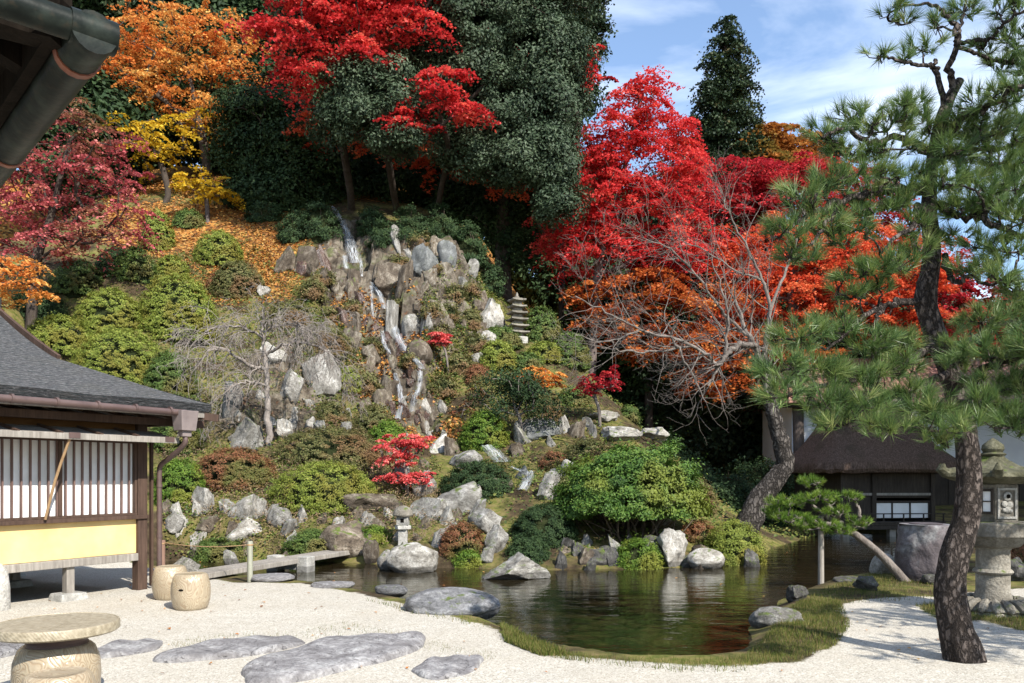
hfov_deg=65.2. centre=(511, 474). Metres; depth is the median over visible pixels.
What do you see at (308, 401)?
rock
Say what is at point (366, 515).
rock
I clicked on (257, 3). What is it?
forest tree
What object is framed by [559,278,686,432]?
forest tree
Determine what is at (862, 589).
grass
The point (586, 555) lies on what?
rock
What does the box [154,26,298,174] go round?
forest tree
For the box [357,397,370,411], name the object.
rock
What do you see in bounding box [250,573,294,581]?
boulder
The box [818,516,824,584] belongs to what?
support post
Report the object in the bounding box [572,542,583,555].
rock
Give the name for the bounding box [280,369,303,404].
rock
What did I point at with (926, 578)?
boulder
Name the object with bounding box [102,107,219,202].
maple tree
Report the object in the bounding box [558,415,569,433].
rock
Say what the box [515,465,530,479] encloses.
rock
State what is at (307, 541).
shrub
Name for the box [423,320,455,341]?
shrub
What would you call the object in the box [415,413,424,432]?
rock
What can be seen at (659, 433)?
rock
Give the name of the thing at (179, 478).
shrub
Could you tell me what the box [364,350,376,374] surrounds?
rock
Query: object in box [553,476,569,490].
shrub
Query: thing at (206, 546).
rope
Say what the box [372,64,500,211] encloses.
maple tree
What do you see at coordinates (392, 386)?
rock
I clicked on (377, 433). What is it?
shrub
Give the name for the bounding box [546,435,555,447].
rock
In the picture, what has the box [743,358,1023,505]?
storehouse
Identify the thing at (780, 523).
undergrowth bush
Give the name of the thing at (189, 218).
shrub
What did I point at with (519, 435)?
rock
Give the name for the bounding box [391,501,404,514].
rock
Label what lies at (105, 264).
shrub
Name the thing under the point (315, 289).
shrub
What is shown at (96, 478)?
window
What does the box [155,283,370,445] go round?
weeping tree
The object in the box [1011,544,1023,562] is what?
shrub
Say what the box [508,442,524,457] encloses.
rock
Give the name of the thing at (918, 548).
stone basin
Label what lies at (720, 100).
cedar tree
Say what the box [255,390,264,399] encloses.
rock
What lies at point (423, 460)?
rock
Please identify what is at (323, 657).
stepping stone
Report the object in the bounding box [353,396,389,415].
shrub
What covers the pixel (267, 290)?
rock
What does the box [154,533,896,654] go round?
pond water
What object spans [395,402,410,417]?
rock
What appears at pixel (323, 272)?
rock
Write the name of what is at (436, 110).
forest tree
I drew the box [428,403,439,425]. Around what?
rock
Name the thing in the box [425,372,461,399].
shrub
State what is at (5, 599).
stone pillar
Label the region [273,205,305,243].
shrub
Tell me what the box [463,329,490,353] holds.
shrub
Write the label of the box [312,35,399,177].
forest tree
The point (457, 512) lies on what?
rock
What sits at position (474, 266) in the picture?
rock
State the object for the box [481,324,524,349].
shrub
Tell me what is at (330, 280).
shrub
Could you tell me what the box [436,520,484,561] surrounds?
shrub
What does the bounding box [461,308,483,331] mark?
shrub
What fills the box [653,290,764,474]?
forest tree
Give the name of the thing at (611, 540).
rock
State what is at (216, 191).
maple tree
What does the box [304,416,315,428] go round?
rock
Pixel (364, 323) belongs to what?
rock
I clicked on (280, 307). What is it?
shrub
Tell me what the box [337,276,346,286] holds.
rock
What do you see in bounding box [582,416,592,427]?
rock
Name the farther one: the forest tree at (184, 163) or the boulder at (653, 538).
the forest tree at (184, 163)
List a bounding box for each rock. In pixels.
[162,498,171,513]
[165,511,184,534]
[170,501,182,513]
[175,515,187,537]
[187,543,199,558]
[190,530,206,549]
[191,486,214,512]
[192,499,205,515]
[194,515,219,532]
[218,499,234,513]
[222,381,243,417]
[223,549,238,563]
[224,517,261,541]
[225,521,237,535]
[227,494,258,519]
[228,417,264,449]
[234,410,241,420]
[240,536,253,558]
[253,495,266,518]
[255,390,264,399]
[256,286,270,295]
[259,341,286,364]
[265,416,275,429]
[265,504,278,515]
[266,507,291,527]
[274,245,295,273]
[276,418,292,438]
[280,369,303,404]
[280,518,298,536]
[286,530,296,553]
[291,407,297,427]
[294,246,319,270]
[295,261,306,275]
[297,504,307,522]
[301,349,341,395]
[302,398,316,409]
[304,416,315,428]
[306,263,316,276]
[313,420,325,434]
[316,245,331,270]
[317,512,326,523]
[317,520,364,559]
[320,266,328,287]
[323,288,329,304]
[324,317,335,325]
[330,282,339,293]
[332,516,344,524]
[333,247,341,257]
[335,290,343,302]
[335,307,347,324]
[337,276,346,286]
[340,421,351,429]
[340,493,397,512]
[343,328,361,353]
[344,277,356,298]
[347,268,360,280]
[348,505,363,519]
[349,311,361,331]
[354,291,367,305]
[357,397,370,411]
[359,511,375,525]
[360,383,371,396]
[361,316,373,328]
[361,344,379,366]
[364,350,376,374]
[366,306,375,314]
[370,518,385,531]
[372,319,381,330]
[372,389,391,406]
[374,262,401,298]
[378,331,392,346]
[380,374,398,397]
[383,507,392,517]
[384,338,396,358]
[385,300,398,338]
[386,354,397,372]
[386,400,397,422]
[388,224,400,254]
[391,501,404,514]
[392,531,397,540]
[393,368,404,382]
[394,459,409,476]
[395,260,413,299]
[395,333,401,347]
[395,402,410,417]
[397,343,405,354]
[401,314,419,337]
[401,395,406,404]
[403,248,411,257]
[405,361,414,378]
[405,391,413,404]
[406,339,432,365]
[406,377,413,387]
[409,237,424,249]
[410,497,446,520]
[411,243,438,275]
[411,368,416,382]
[412,302,419,313]
[412,470,436,495]
[413,532,422,541]
[414,415,418,425]
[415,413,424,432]
[416,360,424,371]
[418,458,429,468]
[419,516,430,529]
[420,280,430,295]
[420,304,432,335]
[421,387,425,395]
[421,398,431,413]
[422,268,436,286]
[424,409,430,420]
[424,421,429,433]
[426,299,449,326]
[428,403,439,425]
[429,235,440,254]
[430,433,446,452]
[431,526,448,547]
[432,317,442,329]
[434,423,442,432]
[436,288,441,299]
[437,240,456,268]
[437,262,457,284]
[437,400,446,413]
[437,481,481,514]
[439,506,454,524]
[444,436,459,455]
[445,278,454,289]
[449,318,455,329]
[449,450,482,468]
[453,507,462,521]
[457,254,468,269]
[457,300,470,319]
[458,276,467,299]
[460,319,466,329]
[468,258,478,278]
[469,498,486,514]
[472,299,484,311]
[472,352,483,362]
[477,290,487,304]
[479,320,486,329]
[481,298,504,327]
[482,330,495,342]
[494,475,512,490]
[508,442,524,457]
[513,421,531,443]
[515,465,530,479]
[522,418,560,440]
[537,470,561,499]
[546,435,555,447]
[555,551,566,569]
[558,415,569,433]
[561,537,573,547]
[562,459,570,474]
[568,418,585,437]
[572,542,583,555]
[578,547,594,564]
[581,534,592,545]
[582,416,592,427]
[584,558,595,570]
[587,410,619,421]
[587,424,596,437]
[601,426,642,440]
[604,547,619,566]
[607,533,619,548]
[641,427,669,443]
[646,541,662,559]
[680,555,690,566]
[690,544,708,551]
[692,564,703,568]
[743,548,759,566]
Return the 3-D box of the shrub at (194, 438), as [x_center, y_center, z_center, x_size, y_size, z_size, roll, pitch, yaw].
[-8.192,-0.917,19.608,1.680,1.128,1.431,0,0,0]
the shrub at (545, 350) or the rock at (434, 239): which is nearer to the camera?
the shrub at (545, 350)
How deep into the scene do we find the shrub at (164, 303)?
24.38 m
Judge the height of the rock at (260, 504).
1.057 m
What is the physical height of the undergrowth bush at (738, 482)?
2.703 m
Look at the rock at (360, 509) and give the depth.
17.07 m
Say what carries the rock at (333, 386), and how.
on the ground at (876, 642)
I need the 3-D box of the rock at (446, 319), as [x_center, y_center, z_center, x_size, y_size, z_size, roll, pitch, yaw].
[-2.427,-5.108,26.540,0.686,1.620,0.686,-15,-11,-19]
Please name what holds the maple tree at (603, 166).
on the ground at (876, 642)
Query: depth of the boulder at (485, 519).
16.02 m
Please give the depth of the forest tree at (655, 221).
45.87 m
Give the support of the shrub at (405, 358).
on the ground at (876, 642)
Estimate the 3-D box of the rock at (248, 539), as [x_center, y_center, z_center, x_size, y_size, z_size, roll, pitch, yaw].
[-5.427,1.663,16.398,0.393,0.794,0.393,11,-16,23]
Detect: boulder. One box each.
[173,556,200,571]
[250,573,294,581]
[310,581,354,588]
[362,540,378,563]
[375,584,407,596]
[377,549,390,569]
[386,542,438,572]
[403,587,500,619]
[468,506,502,533]
[481,546,494,562]
[482,552,550,579]
[484,524,508,552]
[557,545,571,553]
[580,545,608,565]
[642,535,661,549]
[655,507,672,525]
[656,528,687,566]
[687,548,724,568]
[748,606,802,628]
[786,585,808,602]
[832,576,857,581]
[852,575,878,590]
[869,553,894,573]
[921,574,934,584]
[1011,557,1023,580]
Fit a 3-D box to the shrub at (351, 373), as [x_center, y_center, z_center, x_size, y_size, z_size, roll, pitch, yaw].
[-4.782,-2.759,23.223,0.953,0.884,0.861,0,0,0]
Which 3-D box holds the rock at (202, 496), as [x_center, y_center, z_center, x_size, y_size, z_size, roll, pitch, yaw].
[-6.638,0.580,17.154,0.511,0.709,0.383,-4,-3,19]
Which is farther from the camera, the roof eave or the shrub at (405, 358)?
the shrub at (405, 358)
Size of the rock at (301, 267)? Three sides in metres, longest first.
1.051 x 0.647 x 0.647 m
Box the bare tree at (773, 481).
[536,146,837,535]
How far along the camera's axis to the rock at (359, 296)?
27.59 m
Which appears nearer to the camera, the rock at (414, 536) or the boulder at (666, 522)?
the rock at (414, 536)
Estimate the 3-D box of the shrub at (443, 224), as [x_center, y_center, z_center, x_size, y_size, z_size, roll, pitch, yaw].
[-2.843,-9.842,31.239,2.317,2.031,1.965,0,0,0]
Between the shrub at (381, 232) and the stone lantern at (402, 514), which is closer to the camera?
the stone lantern at (402, 514)
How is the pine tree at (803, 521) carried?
on the ground at (876, 642)
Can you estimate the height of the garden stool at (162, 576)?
0.430 m
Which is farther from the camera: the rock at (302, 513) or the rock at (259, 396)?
the rock at (259, 396)
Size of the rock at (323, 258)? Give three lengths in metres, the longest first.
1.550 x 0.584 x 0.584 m
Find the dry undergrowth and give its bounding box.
[161,316,473,559]
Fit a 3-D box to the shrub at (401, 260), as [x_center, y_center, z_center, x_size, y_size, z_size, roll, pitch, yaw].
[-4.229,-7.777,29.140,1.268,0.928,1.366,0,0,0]
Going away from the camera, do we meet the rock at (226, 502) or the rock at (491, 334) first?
the rock at (226, 502)
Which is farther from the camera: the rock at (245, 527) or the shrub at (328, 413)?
the shrub at (328, 413)
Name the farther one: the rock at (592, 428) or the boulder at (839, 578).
the rock at (592, 428)
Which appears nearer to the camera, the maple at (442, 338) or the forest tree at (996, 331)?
the maple at (442, 338)
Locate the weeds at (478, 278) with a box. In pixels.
[420,259,499,421]
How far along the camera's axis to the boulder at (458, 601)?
9.30 m
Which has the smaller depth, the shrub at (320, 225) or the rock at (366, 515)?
the rock at (366, 515)
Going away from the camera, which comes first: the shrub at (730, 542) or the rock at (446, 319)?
the shrub at (730, 542)
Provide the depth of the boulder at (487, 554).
14.94 m
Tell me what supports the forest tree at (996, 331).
on the ground at (876, 642)
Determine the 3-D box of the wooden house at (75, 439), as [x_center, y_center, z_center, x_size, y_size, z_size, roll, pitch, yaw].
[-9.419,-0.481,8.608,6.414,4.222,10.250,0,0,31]
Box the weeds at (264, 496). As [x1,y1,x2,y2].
[60,229,466,558]
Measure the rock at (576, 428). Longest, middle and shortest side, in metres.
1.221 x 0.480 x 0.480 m
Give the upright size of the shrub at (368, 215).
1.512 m
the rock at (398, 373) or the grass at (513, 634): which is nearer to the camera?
the grass at (513, 634)
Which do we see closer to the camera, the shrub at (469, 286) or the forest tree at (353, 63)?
the shrub at (469, 286)
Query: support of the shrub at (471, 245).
on the ground at (876, 642)
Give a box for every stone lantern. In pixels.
[393,506,412,544]
[935,438,1023,617]
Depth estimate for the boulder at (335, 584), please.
11.35 m
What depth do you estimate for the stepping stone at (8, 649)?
7.13 m
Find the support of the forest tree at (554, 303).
on the ground at (876, 642)
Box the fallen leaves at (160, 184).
[102,176,326,307]
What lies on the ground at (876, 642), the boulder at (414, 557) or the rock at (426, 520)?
the rock at (426, 520)
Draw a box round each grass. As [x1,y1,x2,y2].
[171,630,288,646]
[305,622,492,658]
[366,571,933,671]
[497,621,570,655]
[508,597,849,667]
[915,600,1023,630]
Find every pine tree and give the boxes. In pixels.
[740,0,1023,663]
[760,472,910,581]
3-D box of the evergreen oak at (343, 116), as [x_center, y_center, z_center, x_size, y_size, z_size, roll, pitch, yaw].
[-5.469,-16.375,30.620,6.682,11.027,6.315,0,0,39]
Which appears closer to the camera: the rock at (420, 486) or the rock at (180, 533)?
the rock at (180, 533)
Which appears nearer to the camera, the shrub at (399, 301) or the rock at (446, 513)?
the rock at (446, 513)
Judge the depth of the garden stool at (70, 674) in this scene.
4.79 m
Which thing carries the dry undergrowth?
on the ground at (876, 642)
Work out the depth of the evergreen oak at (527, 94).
29.97 m
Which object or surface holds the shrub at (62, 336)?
on the ground at (876, 642)
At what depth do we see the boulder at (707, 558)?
14.74 m
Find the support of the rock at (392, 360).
on the ground at (876, 642)
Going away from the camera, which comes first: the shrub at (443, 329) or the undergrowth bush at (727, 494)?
the undergrowth bush at (727, 494)
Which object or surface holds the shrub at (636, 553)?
on the ground at (876, 642)
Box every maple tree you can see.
[0,97,163,329]
[0,255,60,310]
[96,0,280,193]
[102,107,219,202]
[169,164,246,222]
[214,0,462,210]
[281,101,535,204]
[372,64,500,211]
[488,28,618,327]
[521,65,746,380]
[557,265,852,427]
[685,210,972,453]
[686,149,919,290]
[723,120,853,190]
[893,248,1023,357]
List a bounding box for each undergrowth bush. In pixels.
[644,422,696,461]
[673,440,732,489]
[710,474,745,512]
[712,454,759,503]
[734,452,788,486]
[742,480,799,527]
[782,474,793,497]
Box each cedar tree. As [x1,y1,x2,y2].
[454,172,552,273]
[565,0,618,326]
[672,14,770,209]
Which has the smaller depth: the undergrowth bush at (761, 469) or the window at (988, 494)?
the window at (988, 494)
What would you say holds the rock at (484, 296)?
on the ground at (876, 642)
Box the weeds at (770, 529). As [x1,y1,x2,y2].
[676,456,814,549]
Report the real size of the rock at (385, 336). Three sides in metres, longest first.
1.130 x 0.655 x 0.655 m
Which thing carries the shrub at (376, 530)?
on the ground at (876, 642)
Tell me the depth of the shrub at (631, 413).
24.77 m
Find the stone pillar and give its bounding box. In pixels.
[0,563,10,610]
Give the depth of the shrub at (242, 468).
18.12 m
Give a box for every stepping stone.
[0,642,23,657]
[98,638,162,658]
[152,635,304,662]
[241,631,425,682]
[412,654,483,679]
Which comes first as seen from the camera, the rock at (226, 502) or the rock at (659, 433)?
the rock at (226, 502)
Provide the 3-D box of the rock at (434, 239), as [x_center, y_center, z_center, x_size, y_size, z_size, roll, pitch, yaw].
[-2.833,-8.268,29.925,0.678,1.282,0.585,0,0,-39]
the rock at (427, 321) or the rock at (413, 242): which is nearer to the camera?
the rock at (427, 321)
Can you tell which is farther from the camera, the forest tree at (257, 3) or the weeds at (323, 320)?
the forest tree at (257, 3)
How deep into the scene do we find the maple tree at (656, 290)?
32.45 m
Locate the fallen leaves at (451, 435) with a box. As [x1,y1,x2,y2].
[330,278,463,443]
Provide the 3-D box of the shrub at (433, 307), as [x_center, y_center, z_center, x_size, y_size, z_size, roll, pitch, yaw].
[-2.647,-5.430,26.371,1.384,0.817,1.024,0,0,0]
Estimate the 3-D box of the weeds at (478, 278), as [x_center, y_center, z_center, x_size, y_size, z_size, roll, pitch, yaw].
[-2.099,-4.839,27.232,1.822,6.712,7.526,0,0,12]
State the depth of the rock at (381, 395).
23.03 m
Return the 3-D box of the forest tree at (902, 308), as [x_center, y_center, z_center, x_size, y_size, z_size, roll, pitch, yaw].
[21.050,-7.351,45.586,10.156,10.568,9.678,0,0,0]
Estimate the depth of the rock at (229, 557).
15.57 m
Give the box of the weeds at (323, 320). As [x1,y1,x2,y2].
[281,294,399,427]
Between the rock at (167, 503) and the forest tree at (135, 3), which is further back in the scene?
the forest tree at (135, 3)
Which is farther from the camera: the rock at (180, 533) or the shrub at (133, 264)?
the shrub at (133, 264)
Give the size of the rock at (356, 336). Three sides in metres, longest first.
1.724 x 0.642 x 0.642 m
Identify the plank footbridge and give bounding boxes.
[193,550,349,577]
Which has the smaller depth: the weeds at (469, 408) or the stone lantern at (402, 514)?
the stone lantern at (402, 514)
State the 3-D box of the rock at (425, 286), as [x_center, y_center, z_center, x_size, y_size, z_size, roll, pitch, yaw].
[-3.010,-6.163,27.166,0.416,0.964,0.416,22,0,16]
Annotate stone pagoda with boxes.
[506,293,529,342]
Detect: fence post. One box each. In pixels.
[162,540,165,564]
[247,541,252,581]
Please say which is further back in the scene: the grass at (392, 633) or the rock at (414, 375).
the rock at (414, 375)
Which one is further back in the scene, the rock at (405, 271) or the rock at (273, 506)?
the rock at (405, 271)
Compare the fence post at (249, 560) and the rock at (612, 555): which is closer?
the fence post at (249, 560)
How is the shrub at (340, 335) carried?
on the ground at (876, 642)
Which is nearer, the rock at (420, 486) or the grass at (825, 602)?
the grass at (825, 602)
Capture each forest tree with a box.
[14,62,173,220]
[72,0,153,105]
[72,0,190,171]
[106,0,274,135]
[132,13,198,167]
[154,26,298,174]
[209,0,378,157]
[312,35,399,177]
[316,21,531,163]
[475,37,609,308]
[526,142,653,324]
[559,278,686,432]
[625,165,732,324]
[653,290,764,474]
[686,292,829,454]
[688,185,758,296]
[742,232,889,357]
[824,258,974,357]
[889,290,1013,357]
[968,290,1022,355]
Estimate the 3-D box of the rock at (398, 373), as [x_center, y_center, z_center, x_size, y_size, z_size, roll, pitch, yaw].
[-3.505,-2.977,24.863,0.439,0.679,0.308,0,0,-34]
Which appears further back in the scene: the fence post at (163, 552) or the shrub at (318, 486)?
the shrub at (318, 486)
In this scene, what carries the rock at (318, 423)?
on the ground at (876, 642)
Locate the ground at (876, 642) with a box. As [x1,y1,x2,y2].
[0,166,1023,682]
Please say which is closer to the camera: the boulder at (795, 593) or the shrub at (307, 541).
the boulder at (795, 593)
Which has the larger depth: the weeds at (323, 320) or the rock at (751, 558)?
the weeds at (323, 320)
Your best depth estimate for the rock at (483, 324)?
27.38 m
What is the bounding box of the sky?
[16,0,1023,300]
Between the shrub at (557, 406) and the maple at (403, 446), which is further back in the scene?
the shrub at (557, 406)
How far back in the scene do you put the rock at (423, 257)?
27.64 m
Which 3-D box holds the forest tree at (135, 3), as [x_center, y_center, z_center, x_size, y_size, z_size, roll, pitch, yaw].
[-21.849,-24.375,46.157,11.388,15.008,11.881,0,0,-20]
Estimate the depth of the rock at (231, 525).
16.57 m
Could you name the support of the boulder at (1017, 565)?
on the ground at (876, 642)
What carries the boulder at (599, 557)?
on the ground at (876, 642)
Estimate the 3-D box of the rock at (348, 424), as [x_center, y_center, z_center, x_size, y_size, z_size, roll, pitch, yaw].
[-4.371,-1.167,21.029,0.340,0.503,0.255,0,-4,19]
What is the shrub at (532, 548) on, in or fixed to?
on the ground at (876, 642)
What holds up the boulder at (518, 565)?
in the pond water
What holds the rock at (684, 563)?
on the ground at (876, 642)
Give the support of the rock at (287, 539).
on the ground at (876, 642)
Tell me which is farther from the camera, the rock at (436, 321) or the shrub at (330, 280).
the shrub at (330, 280)
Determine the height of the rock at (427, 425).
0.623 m
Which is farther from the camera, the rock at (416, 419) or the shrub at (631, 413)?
the shrub at (631, 413)
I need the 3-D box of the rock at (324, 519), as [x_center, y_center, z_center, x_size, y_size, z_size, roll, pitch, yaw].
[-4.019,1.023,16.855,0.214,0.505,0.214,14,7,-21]
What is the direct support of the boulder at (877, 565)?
on the ground at (876, 642)
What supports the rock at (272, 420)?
on the ground at (876, 642)
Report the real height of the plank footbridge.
0.824 m
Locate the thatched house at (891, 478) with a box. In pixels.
[792,390,955,536]
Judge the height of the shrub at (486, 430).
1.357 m
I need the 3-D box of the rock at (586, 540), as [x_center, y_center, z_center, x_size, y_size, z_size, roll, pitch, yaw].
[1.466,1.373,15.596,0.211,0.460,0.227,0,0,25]
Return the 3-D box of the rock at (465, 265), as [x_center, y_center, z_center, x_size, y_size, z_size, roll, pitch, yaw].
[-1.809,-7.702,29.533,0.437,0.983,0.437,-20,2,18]
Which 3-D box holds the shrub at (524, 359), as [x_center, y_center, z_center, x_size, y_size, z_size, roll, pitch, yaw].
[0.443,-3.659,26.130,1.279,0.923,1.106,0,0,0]
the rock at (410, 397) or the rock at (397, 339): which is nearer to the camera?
the rock at (410, 397)
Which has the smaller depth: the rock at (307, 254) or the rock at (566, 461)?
the rock at (566, 461)
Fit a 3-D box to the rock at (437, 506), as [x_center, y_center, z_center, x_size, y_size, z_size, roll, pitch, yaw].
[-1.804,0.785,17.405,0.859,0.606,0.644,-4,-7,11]
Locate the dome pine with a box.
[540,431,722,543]
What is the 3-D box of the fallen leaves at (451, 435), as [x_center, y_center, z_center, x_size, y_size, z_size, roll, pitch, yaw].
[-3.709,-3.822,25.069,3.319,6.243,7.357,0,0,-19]
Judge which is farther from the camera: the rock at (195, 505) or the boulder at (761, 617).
the rock at (195, 505)
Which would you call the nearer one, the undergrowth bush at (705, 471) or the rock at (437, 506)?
the rock at (437, 506)
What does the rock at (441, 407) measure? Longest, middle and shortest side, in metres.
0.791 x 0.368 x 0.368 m
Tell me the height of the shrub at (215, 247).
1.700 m
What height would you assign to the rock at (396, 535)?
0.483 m
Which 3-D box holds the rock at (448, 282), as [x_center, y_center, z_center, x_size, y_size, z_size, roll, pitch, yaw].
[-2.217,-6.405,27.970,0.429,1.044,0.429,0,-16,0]
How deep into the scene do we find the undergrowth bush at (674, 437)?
29.82 m
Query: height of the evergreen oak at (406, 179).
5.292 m
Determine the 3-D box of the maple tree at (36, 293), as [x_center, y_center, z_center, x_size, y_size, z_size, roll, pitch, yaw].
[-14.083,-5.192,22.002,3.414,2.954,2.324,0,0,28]
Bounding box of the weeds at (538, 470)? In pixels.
[431,257,717,553]
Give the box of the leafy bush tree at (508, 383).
[465,364,570,430]
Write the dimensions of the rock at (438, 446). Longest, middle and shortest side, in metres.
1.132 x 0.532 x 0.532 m
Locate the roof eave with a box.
[0,0,119,187]
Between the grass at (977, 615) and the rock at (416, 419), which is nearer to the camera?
the grass at (977, 615)
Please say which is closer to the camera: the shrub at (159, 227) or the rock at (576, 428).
the rock at (576, 428)
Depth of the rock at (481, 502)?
17.26 m
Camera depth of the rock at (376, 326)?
26.54 m
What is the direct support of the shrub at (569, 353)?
on the ground at (876, 642)
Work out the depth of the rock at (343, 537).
15.88 m
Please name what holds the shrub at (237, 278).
on the ground at (876, 642)
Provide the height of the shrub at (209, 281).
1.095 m
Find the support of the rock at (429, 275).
on the ground at (876, 642)
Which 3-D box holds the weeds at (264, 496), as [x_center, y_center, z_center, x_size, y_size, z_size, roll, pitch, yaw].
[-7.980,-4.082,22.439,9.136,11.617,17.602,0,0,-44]
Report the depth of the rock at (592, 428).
22.15 m
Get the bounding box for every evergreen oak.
[199,65,370,213]
[264,0,444,212]
[331,137,532,239]
[386,0,611,300]
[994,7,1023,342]
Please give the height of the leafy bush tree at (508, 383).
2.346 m
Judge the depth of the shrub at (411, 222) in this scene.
29.97 m
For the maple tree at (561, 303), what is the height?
16.311 m
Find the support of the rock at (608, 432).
on the ground at (876, 642)
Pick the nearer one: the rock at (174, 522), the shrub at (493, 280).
the rock at (174, 522)
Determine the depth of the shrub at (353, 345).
24.81 m
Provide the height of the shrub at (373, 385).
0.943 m
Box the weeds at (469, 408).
[430,382,484,436]
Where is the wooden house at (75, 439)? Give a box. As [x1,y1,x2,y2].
[0,298,219,601]
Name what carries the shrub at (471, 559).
on the ground at (876, 642)
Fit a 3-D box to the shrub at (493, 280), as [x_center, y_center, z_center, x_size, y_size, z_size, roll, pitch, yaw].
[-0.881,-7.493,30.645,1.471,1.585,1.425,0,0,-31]
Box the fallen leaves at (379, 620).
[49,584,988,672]
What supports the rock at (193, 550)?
on the ground at (876, 642)
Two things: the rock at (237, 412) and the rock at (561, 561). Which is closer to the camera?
the rock at (561, 561)
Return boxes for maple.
[370,433,436,495]
[427,332,452,372]
[517,365,567,391]
[571,364,624,426]
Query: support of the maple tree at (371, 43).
on the ground at (876, 642)
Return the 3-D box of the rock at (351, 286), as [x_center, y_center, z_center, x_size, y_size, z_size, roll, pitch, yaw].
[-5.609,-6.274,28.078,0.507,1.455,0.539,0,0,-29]
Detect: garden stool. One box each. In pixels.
[21,666,95,682]
[152,565,186,600]
[170,572,210,610]
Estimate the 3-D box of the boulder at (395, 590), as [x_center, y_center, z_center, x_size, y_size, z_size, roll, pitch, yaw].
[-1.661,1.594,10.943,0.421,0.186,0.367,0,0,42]
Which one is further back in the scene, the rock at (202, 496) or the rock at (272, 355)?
the rock at (272, 355)
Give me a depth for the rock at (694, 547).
15.47 m
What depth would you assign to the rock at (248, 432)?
19.82 m
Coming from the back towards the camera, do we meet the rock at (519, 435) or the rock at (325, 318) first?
the rock at (325, 318)
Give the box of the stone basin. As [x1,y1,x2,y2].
[894,522,949,581]
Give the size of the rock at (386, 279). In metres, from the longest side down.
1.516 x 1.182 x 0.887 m
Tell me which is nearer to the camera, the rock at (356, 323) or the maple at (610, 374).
the maple at (610, 374)
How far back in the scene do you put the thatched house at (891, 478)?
22.74 m
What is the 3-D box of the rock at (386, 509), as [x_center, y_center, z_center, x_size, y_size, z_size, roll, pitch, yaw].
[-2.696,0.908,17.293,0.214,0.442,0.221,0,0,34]
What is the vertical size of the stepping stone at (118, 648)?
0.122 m
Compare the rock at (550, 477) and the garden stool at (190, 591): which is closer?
the garden stool at (190, 591)
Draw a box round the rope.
[164,542,246,546]
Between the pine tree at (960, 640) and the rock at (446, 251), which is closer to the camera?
the pine tree at (960, 640)
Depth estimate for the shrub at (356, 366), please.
23.89 m
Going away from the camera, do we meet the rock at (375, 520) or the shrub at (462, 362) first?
the rock at (375, 520)
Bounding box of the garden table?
[0,612,119,682]
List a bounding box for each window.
[0,437,136,520]
[877,501,929,518]
[982,489,993,513]
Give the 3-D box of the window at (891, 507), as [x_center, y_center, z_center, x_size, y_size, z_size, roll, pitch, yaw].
[11.083,0.985,22.772,1.680,0.510,0.065,0,0,-4]
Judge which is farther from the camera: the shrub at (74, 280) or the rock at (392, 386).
the shrub at (74, 280)
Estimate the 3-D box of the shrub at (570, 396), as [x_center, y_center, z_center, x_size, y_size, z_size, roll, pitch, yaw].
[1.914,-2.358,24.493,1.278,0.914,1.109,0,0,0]
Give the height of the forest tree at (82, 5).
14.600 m
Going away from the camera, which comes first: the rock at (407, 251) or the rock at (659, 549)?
the rock at (659, 549)
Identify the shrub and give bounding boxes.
[12,286,71,323]
[27,310,94,356]
[47,258,103,297]
[69,324,159,384]
[71,283,143,334]
[93,246,125,276]
[109,244,159,284]
[132,270,219,344]
[137,209,176,251]
[142,349,206,400]
[147,426,207,454]
[147,454,210,509]
[155,252,191,278]
[171,207,205,228]
[186,532,246,561]
[191,229,244,266]
[196,443,277,492]
[204,267,218,292]
[207,259,266,298]
[242,189,286,222]
[262,298,317,330]
[264,458,378,514]
[270,420,386,470]
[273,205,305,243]
[278,524,331,561]
[289,278,332,304]
[293,320,352,360]
[295,195,343,242]
[307,264,336,286]
[313,396,352,426]
[315,300,344,322]
[338,296,367,314]
[341,360,364,374]
[341,366,362,392]
[344,335,360,353]
[352,203,391,237]
[352,403,392,439]
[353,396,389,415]
[355,522,395,548]
[358,367,388,393]
[361,332,386,354]
[363,211,396,251]
[366,417,409,450]
[386,253,410,264]
[387,202,439,242]
[394,297,402,314]
[395,346,423,370]
[406,228,432,247]
[410,296,452,320]
[420,198,463,240]
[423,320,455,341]
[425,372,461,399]
[432,253,446,273]
[434,456,513,502]
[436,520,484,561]
[441,280,469,303]
[442,296,463,322]
[443,350,477,374]
[443,548,481,568]
[449,218,489,271]
[457,409,512,451]
[461,279,488,298]
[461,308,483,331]
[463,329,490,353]
[464,362,489,387]
[479,337,516,371]
[480,259,507,297]
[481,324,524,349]
[503,534,551,563]
[506,500,579,549]
[513,350,544,373]
[523,303,561,343]
[525,390,565,421]
[526,336,564,362]
[538,448,567,471]
[552,328,592,371]
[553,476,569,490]
[557,385,592,406]
[561,437,611,462]
[612,531,666,569]
[619,404,642,424]
[678,516,713,545]
[681,476,719,515]
[703,514,768,565]
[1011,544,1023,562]
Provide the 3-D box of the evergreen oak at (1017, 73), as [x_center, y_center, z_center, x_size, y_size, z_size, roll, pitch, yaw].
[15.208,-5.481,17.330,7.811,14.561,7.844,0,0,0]
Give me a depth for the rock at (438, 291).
27.22 m
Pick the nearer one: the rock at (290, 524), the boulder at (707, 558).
the boulder at (707, 558)
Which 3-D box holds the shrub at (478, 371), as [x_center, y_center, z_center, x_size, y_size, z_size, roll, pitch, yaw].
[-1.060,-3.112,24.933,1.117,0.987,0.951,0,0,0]
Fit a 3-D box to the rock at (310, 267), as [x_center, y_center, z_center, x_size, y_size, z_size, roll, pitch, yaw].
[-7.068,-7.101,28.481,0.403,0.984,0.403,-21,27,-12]
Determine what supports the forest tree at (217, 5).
on the ground at (876, 642)

